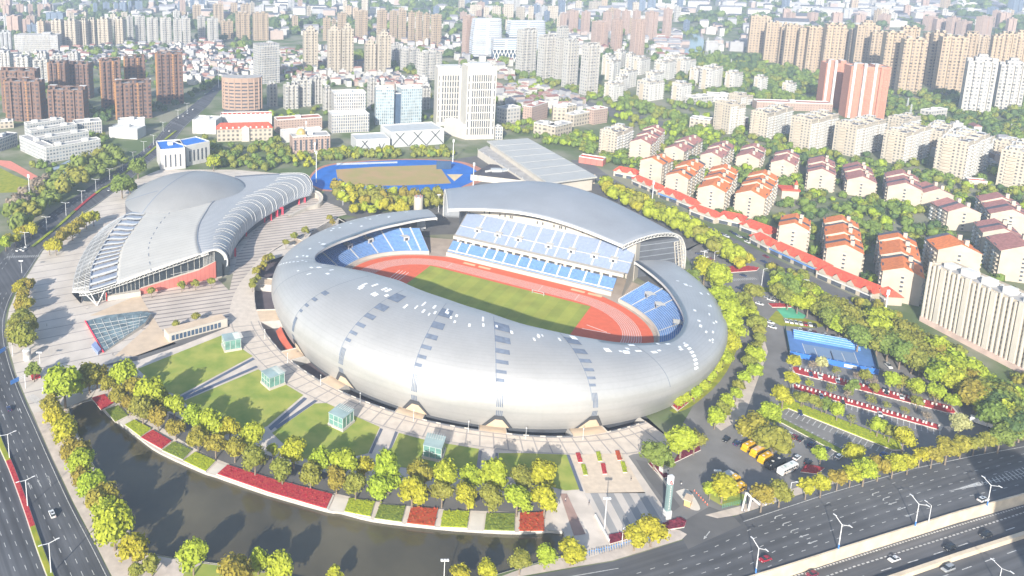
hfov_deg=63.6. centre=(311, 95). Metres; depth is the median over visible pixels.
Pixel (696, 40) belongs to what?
river
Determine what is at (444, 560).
street lamp
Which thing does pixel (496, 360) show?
roof window
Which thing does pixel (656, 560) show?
highway road
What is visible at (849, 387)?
street tree
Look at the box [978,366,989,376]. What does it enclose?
street tree
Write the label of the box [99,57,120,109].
tower block
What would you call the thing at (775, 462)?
bus
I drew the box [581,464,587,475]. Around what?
terrace planter
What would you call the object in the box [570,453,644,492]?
stair terrace
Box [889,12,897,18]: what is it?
tower block
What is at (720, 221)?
shop window
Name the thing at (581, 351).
roof window
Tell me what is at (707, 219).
shop window
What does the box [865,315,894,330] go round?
street tree
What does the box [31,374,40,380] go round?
planter box
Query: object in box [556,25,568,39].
tower block
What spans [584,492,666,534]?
striped forecourt
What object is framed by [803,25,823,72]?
tower block
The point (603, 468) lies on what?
terrace planter
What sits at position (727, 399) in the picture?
street tree
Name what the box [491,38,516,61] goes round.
office podium
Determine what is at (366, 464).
street tree
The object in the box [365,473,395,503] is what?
street tree
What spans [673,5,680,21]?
tower block
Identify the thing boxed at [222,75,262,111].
office block
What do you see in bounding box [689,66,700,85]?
apartment block
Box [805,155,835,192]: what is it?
apartment block
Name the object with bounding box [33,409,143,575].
boulevard pavement
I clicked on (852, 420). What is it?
street tree
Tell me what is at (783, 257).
shop window
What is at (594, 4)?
tower block
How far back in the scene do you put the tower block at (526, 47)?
1272.87 m
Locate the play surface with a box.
[777,308,805,318]
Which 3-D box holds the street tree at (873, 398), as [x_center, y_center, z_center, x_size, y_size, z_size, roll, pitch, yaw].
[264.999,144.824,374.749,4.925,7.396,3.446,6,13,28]
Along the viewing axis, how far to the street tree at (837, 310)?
444.64 m
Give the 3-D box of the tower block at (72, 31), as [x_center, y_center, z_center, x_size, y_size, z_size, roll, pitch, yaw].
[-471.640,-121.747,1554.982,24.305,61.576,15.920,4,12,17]
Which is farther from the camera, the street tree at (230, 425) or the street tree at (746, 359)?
the street tree at (746, 359)
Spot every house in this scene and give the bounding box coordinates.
[579,153,605,165]
[613,166,639,178]
[631,175,664,194]
[658,187,684,203]
[676,195,700,209]
[689,204,719,223]
[718,211,747,227]
[739,219,776,238]
[749,232,777,252]
[769,241,833,273]
[777,181,800,198]
[815,265,881,300]
[879,286,903,305]
[964,177,987,186]
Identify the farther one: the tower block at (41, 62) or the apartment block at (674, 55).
the apartment block at (674, 55)
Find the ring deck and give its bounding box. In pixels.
[229,218,667,454]
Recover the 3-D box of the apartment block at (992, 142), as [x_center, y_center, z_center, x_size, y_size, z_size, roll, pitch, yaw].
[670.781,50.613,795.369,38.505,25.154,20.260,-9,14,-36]
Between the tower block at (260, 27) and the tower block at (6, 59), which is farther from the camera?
the tower block at (260, 27)
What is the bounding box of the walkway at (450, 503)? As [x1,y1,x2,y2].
[112,385,545,511]
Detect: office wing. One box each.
[469,18,501,56]
[506,20,545,49]
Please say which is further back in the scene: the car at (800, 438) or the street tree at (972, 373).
the street tree at (972, 373)
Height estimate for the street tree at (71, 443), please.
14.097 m
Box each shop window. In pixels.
[678,203,689,209]
[703,217,712,222]
[719,220,727,224]
[741,228,751,233]
[770,250,778,256]
[782,255,790,261]
[794,261,802,267]
[806,266,815,273]
[817,275,826,281]
[831,280,840,287]
[845,286,855,293]
[860,292,870,299]
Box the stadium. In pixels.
[254,181,727,436]
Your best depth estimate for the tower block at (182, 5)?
2283.82 m
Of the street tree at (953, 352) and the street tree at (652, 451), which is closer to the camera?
the street tree at (652, 451)
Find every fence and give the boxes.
[722,499,745,507]
[784,325,878,374]
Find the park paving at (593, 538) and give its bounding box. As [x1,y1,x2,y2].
[77,323,668,558]
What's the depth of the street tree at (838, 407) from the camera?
362.37 m
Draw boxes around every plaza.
[7,170,314,412]
[90,296,175,355]
[141,198,345,341]
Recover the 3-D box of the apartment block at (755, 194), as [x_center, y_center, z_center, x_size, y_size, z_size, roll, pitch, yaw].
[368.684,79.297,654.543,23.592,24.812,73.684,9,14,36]
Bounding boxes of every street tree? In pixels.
[0,235,10,250]
[3,233,13,247]
[4,320,23,347]
[5,313,20,325]
[8,321,37,347]
[11,280,23,292]
[12,233,20,246]
[12,306,33,319]
[13,226,22,233]
[13,298,23,310]
[15,289,29,296]
[15,294,27,299]
[18,224,27,237]
[19,313,38,330]
[21,296,35,309]
[23,278,35,292]
[24,221,38,238]
[24,360,41,381]
[39,392,60,410]
[42,362,84,408]
[42,404,67,425]
[43,239,53,254]
[47,236,62,254]
[49,413,77,444]
[55,229,68,241]
[58,434,91,462]
[64,222,80,240]
[64,447,96,473]
[70,465,92,486]
[71,216,85,233]
[75,468,106,498]
[78,361,102,393]
[80,211,93,229]
[83,480,121,508]
[89,493,115,518]
[90,499,135,550]
[91,210,100,225]
[94,364,108,388]
[98,374,117,394]
[108,358,138,384]
[108,384,126,406]
[110,173,134,198]
[115,532,149,563]
[120,392,133,415]
[122,376,140,392]
[125,177,137,194]
[126,394,154,423]
[127,156,146,178]
[128,561,144,575]
[133,375,166,403]
[142,553,160,575]
[146,287,155,297]
[147,405,167,431]
[153,389,169,406]
[164,393,186,420]
[165,418,185,439]
[172,319,179,325]
[174,536,209,575]
[177,281,185,291]
[181,402,201,426]
[185,424,209,451]
[190,279,199,289]
[191,312,200,319]
[198,407,222,434]
[203,433,226,459]
[206,155,220,170]
[206,277,215,288]
[216,551,254,575]
[218,416,241,438]
[225,434,247,462]
[237,419,264,446]
[241,444,268,474]
[248,282,255,291]
[249,277,256,287]
[249,546,268,574]
[252,267,259,273]
[254,274,260,283]
[256,265,264,273]
[260,261,266,270]
[261,254,269,261]
[265,549,293,575]
[266,443,277,459]
[267,253,274,263]
[269,455,291,484]
[278,435,306,468]
[282,239,289,244]
[290,232,297,241]
[298,460,321,487]
[301,226,309,233]
[307,445,331,474]
[325,563,343,575]
[327,464,346,494]
[328,446,359,473]
[342,470,365,499]
[356,455,374,477]
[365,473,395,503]
[372,448,403,493]
[397,475,428,507]
[406,457,433,483]
[428,478,455,507]
[432,457,458,483]
[449,562,470,575]
[455,480,477,510]
[457,462,482,486]
[477,456,508,490]
[477,556,497,575]
[478,482,503,512]
[504,483,533,516]
[507,547,532,574]
[510,463,534,490]
[529,458,558,486]
[530,483,557,517]
[536,542,558,569]
[558,535,586,565]
[622,523,649,550]
[635,513,670,546]
[639,439,669,469]
[654,451,675,467]
[664,423,698,458]
[673,395,684,408]
[682,391,692,406]
[686,268,700,280]
[690,386,702,401]
[690,427,708,454]
[693,255,714,284]
[699,379,711,394]
[702,480,716,499]
[705,261,732,286]
[707,369,716,383]
[707,406,726,429]
[708,282,738,301]
[711,471,739,503]
[715,358,723,373]
[715,400,731,414]
[716,296,746,318]
[719,392,735,407]
[721,309,748,337]
[721,348,734,365]
[726,327,742,352]
[730,387,742,401]
[732,379,745,389]
[735,410,769,441]
[736,291,751,302]
[737,370,751,382]
[740,353,758,365]
[741,298,757,308]
[743,283,764,298]
[743,307,759,317]
[744,344,766,362]
[746,313,767,328]
[746,363,763,379]
[749,340,762,347]
[749,482,774,512]
[750,422,794,458]
[752,323,766,333]
[752,331,766,342]
[756,401,782,424]
[767,274,785,287]
[768,267,786,276]
[768,478,794,507]
[769,282,785,302]
[770,384,794,408]
[776,287,794,309]
[777,271,793,279]
[777,278,801,304]
[784,370,800,388]
[786,354,801,371]
[788,293,802,313]
[790,275,808,286]
[793,390,809,405]
[796,476,816,499]
[797,287,809,296]
[798,294,816,317]
[801,281,819,291]
[803,291,817,310]
[805,378,813,389]
[807,360,818,369]
[807,394,820,409]
[810,299,819,322]
[811,286,827,296]
[811,445,829,464]
[812,472,831,497]
[814,298,840,315]
[815,356,828,372]
[816,293,832,299]
[818,306,838,331]
[821,396,832,413]
[825,382,837,391]
[827,469,848,490]
[829,295,849,305]
[829,315,842,335]
[829,401,844,420]
[832,306,843,315]
[832,365,841,375]
[838,304,860,316]
[839,314,859,338]
[840,309,856,316]
[840,442,866,464]
[842,463,862,487]
[843,316,871,328]
[843,383,854,396]
[843,389,852,400]
[844,323,872,351]
[847,378,860,394]
[847,413,857,425]
[852,371,861,378]
[852,456,880,486]
[856,308,868,320]
[859,368,873,383]
[863,306,898,318]
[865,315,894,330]
[865,394,876,405]
[867,375,878,388]
[868,326,892,356]
[868,453,891,481]
[869,383,880,394]
[869,415,887,436]
[873,331,905,360]
[880,453,907,478]
[881,424,895,442]
[882,400,891,411]
[883,371,901,390]
[888,338,917,369]
[891,318,916,334]
[892,328,918,341]
[892,425,918,454]
[900,374,909,392]
[901,406,909,416]
[901,452,918,474]
[902,346,922,373]
[905,377,925,394]
[907,349,930,377]
[908,387,916,393]
[910,338,924,347]
[910,395,925,410]
[911,326,924,333]
[912,447,929,467]
[913,331,934,341]
[915,342,934,351]
[921,411,932,420]
[922,348,945,358]
[922,446,943,468]
[923,357,941,382]
[924,335,952,349]
[924,361,950,384]
[927,380,946,402]
[929,391,940,403]
[934,353,954,363]
[935,344,958,353]
[936,435,962,464]
[939,363,968,394]
[943,348,968,358]
[943,392,962,409]
[948,412,974,434]
[951,360,968,390]
[953,376,971,392]
[953,433,971,458]
[954,354,987,374]
[957,377,993,414]
[958,367,980,377]
[966,435,985,455]
[971,392,989,413]
[972,377,1000,390]
[975,400,1010,424]
[976,431,998,453]
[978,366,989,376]
[980,392,1011,405]
[981,372,998,378]
[983,386,1009,397]
[986,375,1012,384]
[987,422,1016,453]
[994,390,1017,400]
[995,398,1019,409]
[997,410,1023,446]
[998,418,1023,446]
[999,382,1023,399]
[1005,406,1023,442]
[1009,395,1023,408]
[1013,384,1023,398]
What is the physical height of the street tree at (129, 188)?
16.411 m
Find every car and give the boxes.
[48,509,55,518]
[722,436,730,442]
[733,440,741,446]
[758,555,771,562]
[792,454,801,460]
[796,436,804,441]
[804,459,813,464]
[805,570,818,575]
[807,441,815,446]
[834,453,843,459]
[877,411,882,417]
[879,451,887,457]
[884,362,892,368]
[887,555,900,562]
[943,542,956,551]
[977,496,989,502]
[979,530,992,538]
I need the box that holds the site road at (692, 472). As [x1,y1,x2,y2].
[629,243,991,519]
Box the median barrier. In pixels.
[888,531,1023,575]
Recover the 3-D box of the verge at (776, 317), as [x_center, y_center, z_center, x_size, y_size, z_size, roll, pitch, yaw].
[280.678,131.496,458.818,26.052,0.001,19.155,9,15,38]
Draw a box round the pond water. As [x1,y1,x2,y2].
[69,401,562,575]
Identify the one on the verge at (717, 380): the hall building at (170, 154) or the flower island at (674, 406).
the flower island at (674, 406)
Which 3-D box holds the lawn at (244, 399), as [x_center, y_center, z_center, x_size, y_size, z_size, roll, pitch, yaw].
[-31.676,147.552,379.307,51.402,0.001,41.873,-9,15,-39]
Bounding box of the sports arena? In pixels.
[72,171,312,305]
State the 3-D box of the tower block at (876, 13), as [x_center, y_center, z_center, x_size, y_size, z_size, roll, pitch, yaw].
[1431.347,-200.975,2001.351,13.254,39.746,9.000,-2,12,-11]
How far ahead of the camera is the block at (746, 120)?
921.38 m
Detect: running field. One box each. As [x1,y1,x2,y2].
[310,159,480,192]
[311,160,475,191]
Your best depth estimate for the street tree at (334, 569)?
270.92 m
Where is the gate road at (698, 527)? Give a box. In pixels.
[678,507,740,548]
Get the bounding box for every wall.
[595,514,609,541]
[651,462,666,486]
[750,493,1023,575]
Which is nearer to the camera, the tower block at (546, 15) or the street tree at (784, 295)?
the street tree at (784, 295)
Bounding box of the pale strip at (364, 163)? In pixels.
[337,161,396,164]
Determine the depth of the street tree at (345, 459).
320.06 m
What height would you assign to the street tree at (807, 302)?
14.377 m
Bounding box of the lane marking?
[0,113,1023,575]
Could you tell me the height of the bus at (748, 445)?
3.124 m
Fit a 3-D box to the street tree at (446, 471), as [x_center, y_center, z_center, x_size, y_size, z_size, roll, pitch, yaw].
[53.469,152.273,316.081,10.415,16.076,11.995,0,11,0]
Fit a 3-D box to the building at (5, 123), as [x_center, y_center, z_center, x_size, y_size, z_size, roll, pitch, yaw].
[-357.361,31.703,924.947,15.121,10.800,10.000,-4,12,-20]
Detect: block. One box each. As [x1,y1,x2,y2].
[0,30,12,49]
[0,50,13,69]
[0,66,40,112]
[2,4,11,14]
[3,13,7,30]
[3,77,46,121]
[4,0,11,6]
[6,14,22,32]
[14,32,61,52]
[15,55,32,68]
[16,3,23,12]
[22,18,30,32]
[26,14,33,23]
[27,23,36,32]
[28,3,32,14]
[32,57,47,81]
[37,3,43,16]
[37,19,45,32]
[37,50,49,61]
[44,3,52,10]
[45,20,50,31]
[46,11,65,19]
[47,59,69,86]
[47,84,89,122]
[51,18,65,45]
[51,53,62,62]
[64,18,80,47]
[67,9,79,16]
[68,11,73,18]
[68,50,80,61]
[69,60,93,98]
[79,18,88,45]
[82,11,87,18]
[88,17,97,44]
[93,2,96,11]
[97,16,112,44]
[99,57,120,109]
[103,1,109,10]
[110,13,116,25]
[113,17,125,44]
[114,78,151,119]
[119,1,126,11]
[121,11,127,18]
[123,53,145,80]
[126,14,133,39]
[128,0,132,12]
[135,0,142,8]
[135,15,145,41]
[146,16,158,43]
[155,50,183,103]
[160,16,171,43]
[173,18,181,43]
[174,9,179,18]
[179,0,185,11]
[183,16,190,43]
[190,0,194,10]
[192,4,200,18]
[197,14,205,39]
[207,16,218,41]
[213,3,223,21]
[220,19,232,38]
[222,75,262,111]
[231,2,237,12]
[235,11,249,39]
[240,3,249,12]
[249,1,254,14]
[252,11,268,40]
[259,4,264,11]
[267,81,277,106]
[283,81,297,109]
[288,0,293,10]
[292,15,297,25]
[293,76,310,106]
[298,0,302,5]
[303,25,317,69]
[306,5,310,15]
[312,75,321,103]
[323,16,330,40]
[323,85,331,110]
[327,24,340,74]
[328,109,368,132]
[331,17,335,25]
[331,89,365,110]
[337,11,346,29]
[341,23,353,72]
[343,0,347,12]
[345,5,352,16]
[353,7,358,18]
[355,9,367,37]
[361,0,368,13]
[364,38,375,72]
[367,77,376,108]
[376,29,390,72]
[377,8,386,33]
[389,10,397,37]
[391,42,400,56]
[391,48,398,66]
[398,9,406,39]
[399,47,419,69]
[408,10,414,40]
[415,10,422,41]
[417,48,441,79]
[421,85,430,108]
[422,12,429,43]
[430,13,441,46]
[433,5,438,13]
[458,0,464,11]
[460,11,466,18]
[461,14,475,55]
[470,4,481,15]
[476,9,481,16]
[477,1,484,15]
[483,6,488,16]
[492,5,500,16]
[496,104,520,123]
[503,3,513,17]
[514,0,519,10]
[515,27,537,73]
[516,6,524,19]
[522,100,547,120]
[528,5,533,19]
[532,4,539,12]
[533,120,556,134]
[535,12,542,19]
[536,34,555,79]
[540,5,546,15]
[544,10,549,21]
[545,120,571,135]
[547,5,558,20]
[551,104,566,119]
[554,37,563,79]
[556,15,559,26]
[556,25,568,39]
[556,102,576,111]
[558,0,565,11]
[560,12,566,25]
[561,38,579,86]
[565,110,589,126]
[566,9,578,31]
[575,0,581,7]
[579,42,600,94]
[580,10,590,31]
[586,105,607,124]
[588,0,601,9]
[591,20,608,44]
[598,123,633,152]
[601,0,607,5]
[601,53,615,74]
[603,10,611,30]
[603,80,623,101]
[605,58,620,79]
[608,7,615,14]
[610,17,623,50]
[613,8,620,18]
[615,48,626,67]
[616,74,628,90]
[620,67,636,87]
[621,9,630,34]
[625,52,635,67]
[627,0,637,9]
[628,124,664,159]
[629,18,646,54]
[632,1,639,10]
[632,9,640,18]
[632,55,650,74]
[636,78,664,100]
[639,0,645,11]
[639,153,672,183]
[645,10,658,39]
[645,70,664,80]
[647,0,655,7]
[654,57,675,79]
[662,7,672,35]
[664,52,685,69]
[664,134,702,160]
[664,158,705,196]
[671,80,691,100]
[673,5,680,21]
[674,57,695,74]
[677,0,682,6]
[683,19,689,30]
[685,93,712,104]
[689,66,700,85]
[689,115,712,126]
[696,164,737,210]
[698,63,723,88]
[699,140,734,169]
[706,92,728,101]
[713,99,745,133]
[724,70,743,87]
[728,91,752,104]
[733,169,778,218]
[735,143,765,169]
[744,116,748,127]
[746,14,771,54]
[749,103,793,138]
[752,99,832,111]
[753,74,768,92]
[761,20,781,62]
[769,149,799,176]
[776,22,786,63]
[776,213,810,252]
[781,0,789,7]
[781,22,800,64]
[782,8,790,17]
[782,80,796,92]
[786,11,795,17]
[789,109,839,149]
[794,26,807,69]
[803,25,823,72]
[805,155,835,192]
[807,12,818,21]
[814,0,823,5]
[816,59,851,107]
[819,22,846,68]
[820,214,863,276]
[831,12,842,22]
[832,114,887,156]
[838,62,890,118]
[841,161,876,196]
[842,8,852,17]
[843,29,848,59]
[846,28,854,61]
[849,0,858,7]
[850,20,880,63]
[854,13,865,22]
[866,30,883,63]
[870,6,880,19]
[873,9,881,22]
[873,230,924,305]
[877,13,890,29]
[878,7,889,13]
[879,30,909,88]
[880,121,931,163]
[882,169,922,206]
[886,112,921,128]
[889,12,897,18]
[894,36,928,93]
[900,25,920,37]
[903,4,910,15]
[919,261,1023,373]
[920,107,947,116]
[920,181,953,205]
[921,0,929,5]
[921,232,982,273]
[922,15,937,30]
[922,32,930,83]
[923,30,946,85]
[927,119,954,152]
[928,197,981,231]
[931,33,969,91]
[932,18,946,31]
[933,128,991,179]
[940,0,950,8]
[940,8,948,15]
[945,15,960,33]
[955,19,972,34]
[958,54,998,112]
[964,31,979,57]
[970,218,1021,255]
[974,15,993,35]
[974,192,1023,234]
[976,35,990,55]
[977,131,995,158]
[981,232,1023,282]
[986,6,998,14]
[988,33,1005,61]
[991,57,1023,108]
[992,9,1000,26]
[993,136,1017,153]
[995,138,1023,186]
[996,11,1010,26]
[998,31,1017,61]
[1005,17,1017,32]
[1007,0,1023,12]
[1014,30,1023,61]
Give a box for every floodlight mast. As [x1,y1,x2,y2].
[315,151,316,181]
[885,290,889,306]
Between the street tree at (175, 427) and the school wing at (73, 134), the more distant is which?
the school wing at (73, 134)
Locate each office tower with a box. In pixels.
[253,41,279,83]
[374,85,393,124]
[396,84,421,122]
[433,64,461,125]
[460,62,496,139]
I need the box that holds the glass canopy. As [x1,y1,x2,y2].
[85,311,150,352]
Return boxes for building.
[0,118,13,128]
[0,131,17,151]
[73,117,101,132]
[109,123,145,139]
[118,116,144,124]
[156,139,185,170]
[173,136,209,165]
[192,115,221,133]
[216,122,272,141]
[221,111,271,123]
[274,114,321,132]
[280,126,321,142]
[290,128,329,153]
[494,124,502,139]
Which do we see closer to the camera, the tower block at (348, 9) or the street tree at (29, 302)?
the street tree at (29, 302)
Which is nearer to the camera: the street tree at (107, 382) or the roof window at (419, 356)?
the roof window at (419, 356)
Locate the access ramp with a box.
[288,190,322,216]
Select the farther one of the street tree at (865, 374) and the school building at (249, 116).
the school building at (249, 116)
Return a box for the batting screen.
[436,161,450,168]
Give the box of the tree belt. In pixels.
[1,143,755,268]
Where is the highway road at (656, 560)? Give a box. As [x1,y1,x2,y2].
[532,441,1023,575]
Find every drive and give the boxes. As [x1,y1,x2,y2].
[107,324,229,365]
[323,155,699,249]
[344,216,459,234]
[636,460,679,510]
[637,275,665,290]
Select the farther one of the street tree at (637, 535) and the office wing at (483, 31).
the office wing at (483, 31)
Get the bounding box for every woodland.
[0,0,1023,71]
[0,50,1023,383]
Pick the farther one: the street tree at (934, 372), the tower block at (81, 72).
the tower block at (81, 72)
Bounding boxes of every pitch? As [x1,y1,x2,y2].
[0,168,27,192]
[336,165,450,185]
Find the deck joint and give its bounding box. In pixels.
[231,321,665,453]
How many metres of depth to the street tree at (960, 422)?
349.86 m
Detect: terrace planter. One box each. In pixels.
[575,452,581,462]
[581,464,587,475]
[596,451,601,461]
[601,463,606,474]
[615,450,622,460]
[620,461,626,472]
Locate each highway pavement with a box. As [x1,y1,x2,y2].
[503,529,686,575]
[707,438,1017,517]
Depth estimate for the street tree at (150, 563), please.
274.19 m
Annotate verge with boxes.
[669,256,739,412]
[707,493,744,504]
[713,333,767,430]
[760,287,769,291]
[768,311,823,327]
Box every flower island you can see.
[608,532,627,544]
[648,462,667,478]
[663,517,685,529]
[671,379,708,410]
[674,446,700,462]
[729,266,758,272]
[768,303,790,307]
[800,464,824,473]
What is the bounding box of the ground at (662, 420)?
[0,0,1023,575]
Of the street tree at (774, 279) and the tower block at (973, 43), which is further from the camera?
the tower block at (973, 43)
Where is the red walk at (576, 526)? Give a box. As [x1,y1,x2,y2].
[560,494,584,535]
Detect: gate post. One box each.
[741,492,759,510]
[747,493,766,510]
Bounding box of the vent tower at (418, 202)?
[414,194,422,209]
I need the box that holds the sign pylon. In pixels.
[662,474,673,519]
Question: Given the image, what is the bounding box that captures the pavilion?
[164,314,227,342]
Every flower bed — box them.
[92,394,113,410]
[105,405,127,422]
[125,419,150,436]
[141,430,171,449]
[162,442,191,459]
[183,451,215,471]
[216,464,333,509]
[344,498,374,517]
[374,504,405,522]
[406,506,437,526]
[440,509,469,528]
[484,513,514,531]
[518,511,544,531]
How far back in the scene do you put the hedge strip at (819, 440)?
353.24 m
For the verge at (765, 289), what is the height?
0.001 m
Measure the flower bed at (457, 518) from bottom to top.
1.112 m
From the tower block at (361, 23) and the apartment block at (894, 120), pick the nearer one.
the apartment block at (894, 120)
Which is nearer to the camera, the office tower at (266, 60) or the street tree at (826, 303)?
the street tree at (826, 303)
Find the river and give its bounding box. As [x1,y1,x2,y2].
[681,28,703,53]
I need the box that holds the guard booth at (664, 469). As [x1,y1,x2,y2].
[659,465,668,473]
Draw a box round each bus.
[730,473,740,481]
[737,480,746,492]
[741,439,755,451]
[749,445,764,457]
[757,451,773,463]
[764,455,785,469]
[777,460,798,475]
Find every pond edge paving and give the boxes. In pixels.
[119,417,131,425]
[207,463,224,473]
[329,496,347,512]
[469,513,484,530]
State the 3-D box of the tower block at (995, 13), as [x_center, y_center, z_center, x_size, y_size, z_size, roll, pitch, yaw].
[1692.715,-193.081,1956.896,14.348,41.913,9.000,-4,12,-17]
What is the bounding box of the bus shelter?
[724,469,733,474]
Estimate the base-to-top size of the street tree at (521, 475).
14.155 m
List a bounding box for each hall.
[351,132,389,149]
[380,122,443,146]
[470,164,521,182]
[478,138,596,190]
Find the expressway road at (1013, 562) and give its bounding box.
[792,504,1023,575]
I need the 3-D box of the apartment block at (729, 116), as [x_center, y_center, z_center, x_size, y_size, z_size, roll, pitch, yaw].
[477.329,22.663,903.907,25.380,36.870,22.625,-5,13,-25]
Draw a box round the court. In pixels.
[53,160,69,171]
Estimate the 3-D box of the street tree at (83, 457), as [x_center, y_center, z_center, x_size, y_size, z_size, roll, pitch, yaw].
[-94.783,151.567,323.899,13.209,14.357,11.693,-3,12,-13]
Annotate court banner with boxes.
[844,364,856,368]
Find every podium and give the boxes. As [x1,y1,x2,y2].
[444,118,465,139]
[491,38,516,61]
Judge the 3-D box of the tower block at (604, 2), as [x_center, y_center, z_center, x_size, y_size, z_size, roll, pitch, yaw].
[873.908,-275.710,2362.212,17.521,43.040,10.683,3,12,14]
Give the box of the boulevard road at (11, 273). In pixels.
[0,82,221,575]
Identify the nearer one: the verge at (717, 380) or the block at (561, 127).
the verge at (717, 380)
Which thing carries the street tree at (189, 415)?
on the park paving at (593, 538)
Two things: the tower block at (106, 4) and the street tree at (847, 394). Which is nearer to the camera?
the street tree at (847, 394)
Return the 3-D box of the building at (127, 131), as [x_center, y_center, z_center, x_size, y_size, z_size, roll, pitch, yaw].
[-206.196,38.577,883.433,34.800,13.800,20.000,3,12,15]
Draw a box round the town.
[0,0,1023,52]
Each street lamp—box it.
[16,476,34,505]
[38,538,58,571]
[441,559,448,575]
[603,497,610,529]
[750,536,768,572]
[833,513,852,548]
[910,494,929,525]
[982,476,1002,505]
[990,558,1014,575]
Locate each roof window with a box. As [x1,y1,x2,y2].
[355,322,365,327]
[364,313,376,319]
[373,303,388,311]
[387,293,405,302]
[417,354,426,358]
[420,344,431,349]
[425,333,437,340]
[430,321,444,329]
[438,308,452,317]
[494,321,509,332]
[495,335,510,343]
[495,348,509,354]
[495,359,508,364]
[496,369,506,373]
[564,337,581,344]
[572,348,587,353]
[579,359,591,362]
[583,368,593,370]
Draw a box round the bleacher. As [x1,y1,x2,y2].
[793,329,860,350]
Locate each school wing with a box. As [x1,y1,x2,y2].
[19,134,52,161]
[24,117,63,133]
[27,122,76,135]
[34,129,88,143]
[42,137,100,162]
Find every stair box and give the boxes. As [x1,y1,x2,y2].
[221,332,242,352]
[260,365,285,390]
[328,402,354,431]
[422,431,445,461]
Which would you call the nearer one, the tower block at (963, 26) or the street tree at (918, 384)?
the street tree at (918, 384)
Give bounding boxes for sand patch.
[447,174,462,180]
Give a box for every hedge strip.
[778,402,904,450]
[781,419,841,453]
[789,366,958,413]
[792,383,942,430]
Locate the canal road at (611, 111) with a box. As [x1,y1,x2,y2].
[586,101,715,138]
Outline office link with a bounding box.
[394,90,400,123]
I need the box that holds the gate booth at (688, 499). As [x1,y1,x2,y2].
[683,493,693,507]
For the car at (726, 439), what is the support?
on the site road at (692, 472)
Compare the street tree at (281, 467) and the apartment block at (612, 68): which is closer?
the street tree at (281, 467)
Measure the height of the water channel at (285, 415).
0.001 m
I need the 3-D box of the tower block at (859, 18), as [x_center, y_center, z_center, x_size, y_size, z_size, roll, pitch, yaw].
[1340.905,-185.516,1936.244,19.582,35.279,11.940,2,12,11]
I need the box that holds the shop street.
[570,160,871,310]
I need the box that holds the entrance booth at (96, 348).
[92,341,100,354]
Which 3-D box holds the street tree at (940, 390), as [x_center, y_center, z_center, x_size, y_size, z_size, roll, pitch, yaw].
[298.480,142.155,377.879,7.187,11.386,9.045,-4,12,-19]
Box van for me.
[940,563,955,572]
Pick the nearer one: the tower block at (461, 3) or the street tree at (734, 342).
the street tree at (734, 342)
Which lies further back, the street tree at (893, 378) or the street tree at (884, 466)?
the street tree at (893, 378)
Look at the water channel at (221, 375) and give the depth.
401.54 m
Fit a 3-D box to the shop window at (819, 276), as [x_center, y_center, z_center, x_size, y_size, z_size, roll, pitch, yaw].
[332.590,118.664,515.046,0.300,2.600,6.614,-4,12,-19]
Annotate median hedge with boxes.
[0,434,53,575]
[30,130,176,246]
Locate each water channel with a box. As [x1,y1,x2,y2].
[180,358,253,396]
[183,366,256,398]
[268,397,306,429]
[275,400,316,428]
[369,428,382,453]
[389,431,397,448]
[477,450,481,468]
[567,455,582,490]
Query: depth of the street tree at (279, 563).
269.85 m
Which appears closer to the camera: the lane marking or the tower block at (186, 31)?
the lane marking
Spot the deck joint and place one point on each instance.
(440, 428)
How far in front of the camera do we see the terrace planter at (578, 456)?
339.13 m
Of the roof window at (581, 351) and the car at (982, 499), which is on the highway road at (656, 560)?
the car at (982, 499)
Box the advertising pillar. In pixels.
[22,347,30,360]
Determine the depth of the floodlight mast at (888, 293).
451.94 m
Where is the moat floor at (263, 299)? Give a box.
[253,223,633,452]
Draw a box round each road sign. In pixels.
[0,345,12,355]
[10,375,25,387]
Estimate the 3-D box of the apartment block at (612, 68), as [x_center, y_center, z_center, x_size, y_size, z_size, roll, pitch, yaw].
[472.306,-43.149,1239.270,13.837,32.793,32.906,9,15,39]
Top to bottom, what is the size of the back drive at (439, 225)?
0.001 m
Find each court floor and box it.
[786,330,876,368]
[803,344,856,362]
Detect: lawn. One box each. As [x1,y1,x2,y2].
[138,335,251,394]
[183,564,267,575]
[185,370,302,433]
[272,403,378,458]
[391,433,478,468]
[499,453,578,489]
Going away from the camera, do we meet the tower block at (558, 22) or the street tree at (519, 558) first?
the street tree at (519, 558)
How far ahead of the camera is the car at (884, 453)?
340.59 m
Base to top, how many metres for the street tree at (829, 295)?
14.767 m
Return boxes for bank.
[68,399,563,573]
[139,555,263,575]
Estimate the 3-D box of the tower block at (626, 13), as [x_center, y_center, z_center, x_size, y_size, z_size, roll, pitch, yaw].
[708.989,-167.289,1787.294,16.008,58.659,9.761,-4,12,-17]
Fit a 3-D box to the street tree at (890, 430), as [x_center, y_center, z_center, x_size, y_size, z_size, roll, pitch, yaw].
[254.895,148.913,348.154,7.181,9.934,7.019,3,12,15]
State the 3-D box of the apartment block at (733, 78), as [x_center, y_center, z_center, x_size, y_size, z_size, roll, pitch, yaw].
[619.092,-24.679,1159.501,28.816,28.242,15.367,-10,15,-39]
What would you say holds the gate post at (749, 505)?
on the ground at (662, 420)
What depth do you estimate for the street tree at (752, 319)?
440.50 m
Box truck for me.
[970,414,992,428]
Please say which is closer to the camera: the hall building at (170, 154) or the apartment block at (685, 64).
the hall building at (170, 154)
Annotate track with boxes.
[0,160,36,178]
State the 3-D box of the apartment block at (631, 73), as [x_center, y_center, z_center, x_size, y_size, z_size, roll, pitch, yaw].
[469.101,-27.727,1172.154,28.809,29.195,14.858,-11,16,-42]

